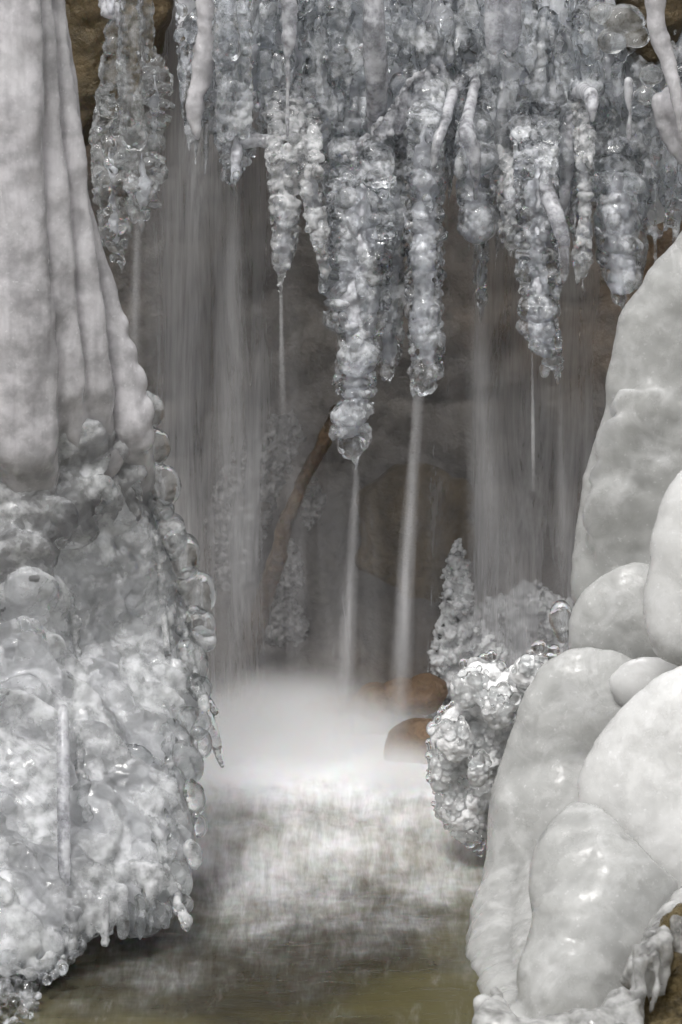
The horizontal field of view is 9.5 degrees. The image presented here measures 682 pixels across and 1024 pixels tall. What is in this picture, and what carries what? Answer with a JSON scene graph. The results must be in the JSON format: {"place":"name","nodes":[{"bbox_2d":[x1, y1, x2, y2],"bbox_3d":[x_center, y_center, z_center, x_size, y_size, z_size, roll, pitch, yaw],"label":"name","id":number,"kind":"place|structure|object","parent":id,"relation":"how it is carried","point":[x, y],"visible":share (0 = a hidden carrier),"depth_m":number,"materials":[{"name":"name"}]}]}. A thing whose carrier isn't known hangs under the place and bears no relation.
{"place":"outdoors","nodes":[
{"label":"outdoors","id":0,"kind":"place"},
{"bbox_2d":[180,174,237,533],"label":"waterfall","id":1,"kind":"structure","parent":0,"point":[188,285],"depth_m":6.72,"materials":[{"name":"liquid"}]},
{"bbox_2d":[10,733,486,1023],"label":"pool","id":2,"kind":"structure","parent":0,"point":[337,878],"depth_m":6.09,"materials":[{"name":"liquid"}]},
{"bbox_2d":[0,0,223,1023],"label":"ice column","id":3,"kind":"structure","parent":2,"relation":"on","point":[110,739],"depth_m":5.88,"materials":[{"name":"white ice"}]},
{"bbox_2d":[303,673,447,723],"bbox_3d":[0.057,0.314,6.872,0.244,0.085,0.087,0,15,0],"label":"boulder","id":4,"kind":"object","parent":2,"relation":"on","point":[424,693],"visible":1,"depth_m":6.85,"materials":[{"name":"stone"}]},
{"bbox_2d":[383,717,431,763],"bbox_3d":[0.144,0.398,6.673,0.151,0.130,0.092,0,15,0],"label":"boulder","id":5,"kind":"object","parent":2,"relation":"on","point":[405,741],"visible":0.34,"depth_m":6.64,"materials":[{"name":"stone"}]},
{"bbox_2d":[423,538,508,717],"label":"frost ice","id":6,"kind":"structure","parent":2,"relation":"on","point":[459,623],"depth_m":6.87,"materials":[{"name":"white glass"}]},
{"bbox_2d":[475,251,586,511],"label":"waterfall","id":7,"kind":"structure","parent":2,"relation":"on","point":[563,356],"depth_m":6.74,"materials":[{"name":"liquid"}]},
{"bbox_2d":[465,231,681,1023],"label":"ice mound","id":8,"kind":"object","parent":2,"relation":"on","point":[578,895],"visible":0.99,"depth_m":5.90,"materials":[{"name":"white ice"}]},
{"bbox_2d":[425,640,560,856],"bbox_3d":[0.230,0.364,6.184,0.206,0.352,0.124,0,15,0],"label":"ice cluster","id":9,"kind":"object","parent":8,"relation":"attached to","point":[469,728],"visible":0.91,"depth_m":6.16,"materials":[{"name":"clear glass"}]},
{"bbox_2d":[549,600,571,643],"bbox_3d":[0.334,0.167,6.225,0.036,0.069,0.036,0,15,0],"label":"ice drop","id":10,"kind":"object","parent":8,"relation":"attached to","point":[560,612],"visible":0.85,"depth_m":6.21,"materials":[{"name":"ice"}]},
{"bbox_2d":[644,903,681,1023],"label":"boulder","id":11,"kind":"object","parent":2,"relation":"on","point":[667,1007],"visible":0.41,"depth_m":5.47,"materials":[{"name":"brown stone"}]},
{"bbox_2d":[86,0,681,735],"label":"rock face","id":12,"kind":"object","parent":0,"point":[500,448],"visible":0.3,"depth_m":7.14},
{"bbox_2d":[65,0,173,147],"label":"rock face","id":13,"kind":"object","parent":12,"relation":"on","point":[87,21],"visible":0.28,"depth_m":6.54},
{"bbox_2d":[88,20,132,272],"bbox_3d":[-0.359,-0.581,6.416,0.069,0.402,0.157,0,15,0],"label":"icicle","id":14,"kind":"object","parent":13,"relation":"hanging from","point":[110,156],"visible":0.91,"depth_m":6.36,"materials":[{"name":"ice"}]},
{"bbox_2d":[115,0,168,231],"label":"icicle","id":15,"kind":"object","parent":13,"relation":"hanging from","point":[144,171],"visible":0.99,"depth_m":6.31,"materials":[{"name":"ice"}]},
{"bbox_2d":[98,0,120,26],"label":"icicle","id":16,"kind":"object","parent":15,"relation":"attached to","point":[110,9],"visible":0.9,"depth_m":6.26,"materials":[{"name":"white ice"}]},
{"bbox_2d":[202,408,306,591],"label":"frost ice","id":17,"kind":"structure","parent":12,"relation":"on","point":[261,455],"depth_m":7.10,"materials":[{"name":"white ice"},{"name":"white ice"}]},
{"bbox_2d":[263,538,309,646],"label":"frost ice","id":18,"kind":"structure","parent":12,"relation":"on","point":[287,622],"depth_m":7.04,"materials":[{"name":"white ice"},{"name":"grey ice"}]},
{"bbox_2d":[240,404,335,669],"bbox_3d":[-0.105,0.064,6.903,0.234,0.529,0.081,14,20,42],"label":"branch","id":19,"kind":"object","parent":12,"relation":"on","point":[254,632],"visible":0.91,"depth_m":6.87,"materials":[{"name":"brown plant"}]},
{"bbox_2d":[301,477,325,531],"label":"frost ice","id":20,"kind":"structure","parent":12,"relation":"on","point":[313,503],"depth_m":7.03,"materials":[{"name":"white ice"}]},
{"bbox_2d":[354,462,476,602],"bbox_3d":[0.122,0.116,7.170,0.233,0.416,0.135,0,15,0],"label":"rock slab","id":21,"kind":"object","parent":12,"relation":"attached to","point":[416,521],"visible":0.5,"depth_m":7.11,"materials":[{"name":"brown stone"}]},
{"bbox_2d":[173,0,681,308],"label":"ice sheet","id":22,"kind":"object","parent":12,"relation":"attached to","point":[558,55],"visible":0.57,"depth_m":6.38,"materials":[{"name":"ice"}]},
{"bbox_2d":[140,0,174,151],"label":"icicle","id":23,"kind":"object","parent":22,"relation":"hanging from","point":[158,78],"visible":0.9,"depth_m":6.37,"materials":[{"name":"grey ice"}]},
{"bbox_2d":[185,0,214,139],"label":"icicle","id":24,"kind":"object","parent":22,"relation":"hanging from","point":[202,62],"visible":1,"depth_m":6.33,"materials":[{"name":"white ice"}]},
{"bbox_2d":[211,0,256,198],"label":"icicle","id":25,"kind":"object","parent":22,"relation":"hanging from","point":[232,32],"visible":0.99,"depth_m":6.29,"materials":[{"name":"grey ice"}]},
{"bbox_2d":[239,132,267,150],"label":"icicle","id":26,"kind":"object","parent":25,"relation":"attached to","point":[255,139],"visible":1,"depth_m":6.34,"materials":[{"name":"white ice"}]},
{"bbox_2d":[261,82,305,297],"bbox_3d":[-0.089,-0.505,6.396,0.072,0.328,0.167,0,15,0],"label":"icicle","id":27,"kind":"object","parent":22,"relation":"hanging from","point":[282,162],"visible":0.97,"depth_m":6.34,"materials":[{"name":"white ice"}]},
{"bbox_2d":[281,0,297,137],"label":"icicle","id":28,"kind":"object","parent":22,"relation":"hanging from","point":[289,9],"visible":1,"depth_m":6.28,"materials":[{"name":"white ice"}]},
{"bbox_2d":[293,98,331,281],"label":"icicle","id":29,"kind":"object","parent":22,"relation":"hanging from","point":[311,192],"visible":1,"depth_m":6.33,"materials":[{"name":"white ice"}]},
{"bbox_2d":[318,131,398,469],"bbox_3d":[0.026,-0.336,6.439,0.126,0.532,0.176,0,15,0],"label":"icicle","id":30,"kind":"object","parent":22,"relation":"hanging from","point":[362,218],"visible":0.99,"depth_m":6.37,"materials":[{"name":"ice"}]},
{"bbox_2d":[362,0,387,133],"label":"icicle","id":31,"kind":"object","parent":22,"relation":"attached to","point":[375,58],"visible":0.94,"depth_m":6.28,"materials":[{"name":"white ice"}]},
{"bbox_2d":[343,63,435,161],"bbox_3d":[0.077,-0.622,6.351,0.216,0.137,0.036,-12,19,-38],"label":"icicle","id":32,"kind":"object","parent":22,"relation":"hanging from","point":[391,123],"visible":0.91,"depth_m":6.35,"materials":[{"name":"white ice"}]},
{"bbox_2d":[380,142,408,388],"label":"icicle","id":33,"kind":"object","parent":22,"relation":"hanging from","point":[392,338],"visible":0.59,"depth_m":6.42,"materials":[{"name":"ice"}]},
{"bbox_2d":[402,61,447,396],"bbox_3d":[0.131,-0.441,6.412,0.072,0.521,0.171,0,15,0],"label":"icicle","id":34,"kind":"object","parent":22,"relation":"hanging from","point":[425,235],"visible":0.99,"depth_m":6.35,"materials":[{"name":"ice"}]},
{"bbox_2d":[430,74,459,170],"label":"icicle","id":35,"kind":"object","parent":22,"relation":"attached to","point":[440,132],"visible":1,"depth_m":6.31,"materials":[{"name":"white ice"}]},
{"bbox_2d":[458,76,480,199],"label":"icicle","id":36,"kind":"object","parent":22,"relation":"hanging from","point":[468,139],"visible":1,"depth_m":6.29,"materials":[{"name":"white ice"}]},
{"bbox_2d":[454,96,498,257],"bbox_3d":[0.209,-0.540,6.403,0.077,0.273,0.166,0,15,0],"label":"icicle","id":37,"kind":"object","parent":22,"relation":"hanging from","point":[477,223],"visible":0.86,"depth_m":6.35,"materials":[{"name":"ice"}]},
{"bbox_2d":[472,241,488,322],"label":"icicle","id":38,"kind":"object","parent":37,"relation":"hanging from","point":[483,298],"visible":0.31,"depth_m":6.52,"materials":[{"name":"ice"}]},
{"bbox_2d":[483,0,521,54],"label":"icicle","id":39,"kind":"object","parent":22,"relation":"hanging from","point":[502,24],"visible":1,"depth_m":6.25,"materials":[{"name":"white ice"}]},
{"bbox_2d":[492,137,520,257],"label":"icicle","id":40,"kind":"object","parent":22,"relation":"hanging from","point":[505,208],"visible":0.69,"depth_m":6.36,"materials":[{"name":"ice"}]},
{"bbox_2d":[508,99,563,384],"bbox_3d":[0.304,-0.420,6.395,0.089,0.435,0.160,0,15,0],"label":"icicle","id":41,"kind":"object","parent":22,"relation":"hanging from","point":[537,274],"visible":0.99,"depth_m":6.34,"materials":[{"name":"ice"}]},
{"bbox_2d":[519,142,569,282],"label":"icicle","id":42,"kind":"object","parent":22,"relation":"hanging from","point":[549,199],"visible":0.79,"depth_m":6.29,"materials":[{"name":"ice"}]},
{"bbox_2d":[568,82,597,121],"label":"icicle","id":43,"kind":"object","parent":22,"relation":"hanging from","point":[587,93],"visible":1,"depth_m":6.29,"materials":[{"name":"white ice"}]},
{"bbox_2d":[570,99,596,286],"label":"icicle","id":44,"kind":"object","parent":22,"relation":"hanging from","point":[584,136],"visible":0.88,"depth_m":6.33,"materials":[{"name":"white ice"}]},
{"bbox_2d":[593,136,645,308],"bbox_3d":[0.433,-0.468,6.443,0.089,0.301,0.176,0,15,0],"label":"icicle","id":45,"kind":"object","parent":22,"relation":"hanging from","point":[617,217],"visible":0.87,"depth_m":6.38,"materials":[{"name":"ice"}]},
{"bbox_2d":[589,2,663,104],"bbox_3d":[0.439,-0.705,6.302,0.117,0.160,0.043,0,15,0],"label":"ice lump","id":46,"kind":"object","parent":22,"relation":"attached to","point":[624,25],"visible":0.99,"depth_m":6.28,"materials":[{"name":"grey ice"}]},
{"bbox_2d":[651,87,681,164],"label":"icicle","id":47,"kind":"object","parent":46,"relation":"hanging from","point":[670,135],"visible":0.78,"depth_m":6.31,"materials":[{"name":"white ice"}]},
{"bbox_2d":[624,77,632,140],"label":"icicle","id":48,"kind":"object","parent":22,"relation":"hanging from","point":[628,88],"visible":1,"depth_m":6.25,"materials":[{"name":"white ice"}]},
{"bbox_2d":[477,579,573,667],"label":"frost ice","id":49,"kind":"structure","parent":12,"relation":"on","point":[516,618],"depth_m":6.96,"materials":[{"name":"ice"},{"name":"grey ice"}]},
{"bbox_2d":[644,0,681,132],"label":"icicle","id":50,"kind":"object","parent":12,"relation":"hanging from","point":[660,39],"visible":1,"depth_m":6.20,"materials":[{"name":"white ice"}]},
{"bbox_2d":[615,0,681,61],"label":"rock wall","id":51,"kind":"structure","parent":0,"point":[673,15],"depth_m":6.34,"materials":[{"name":"brown stone"}]}
]}

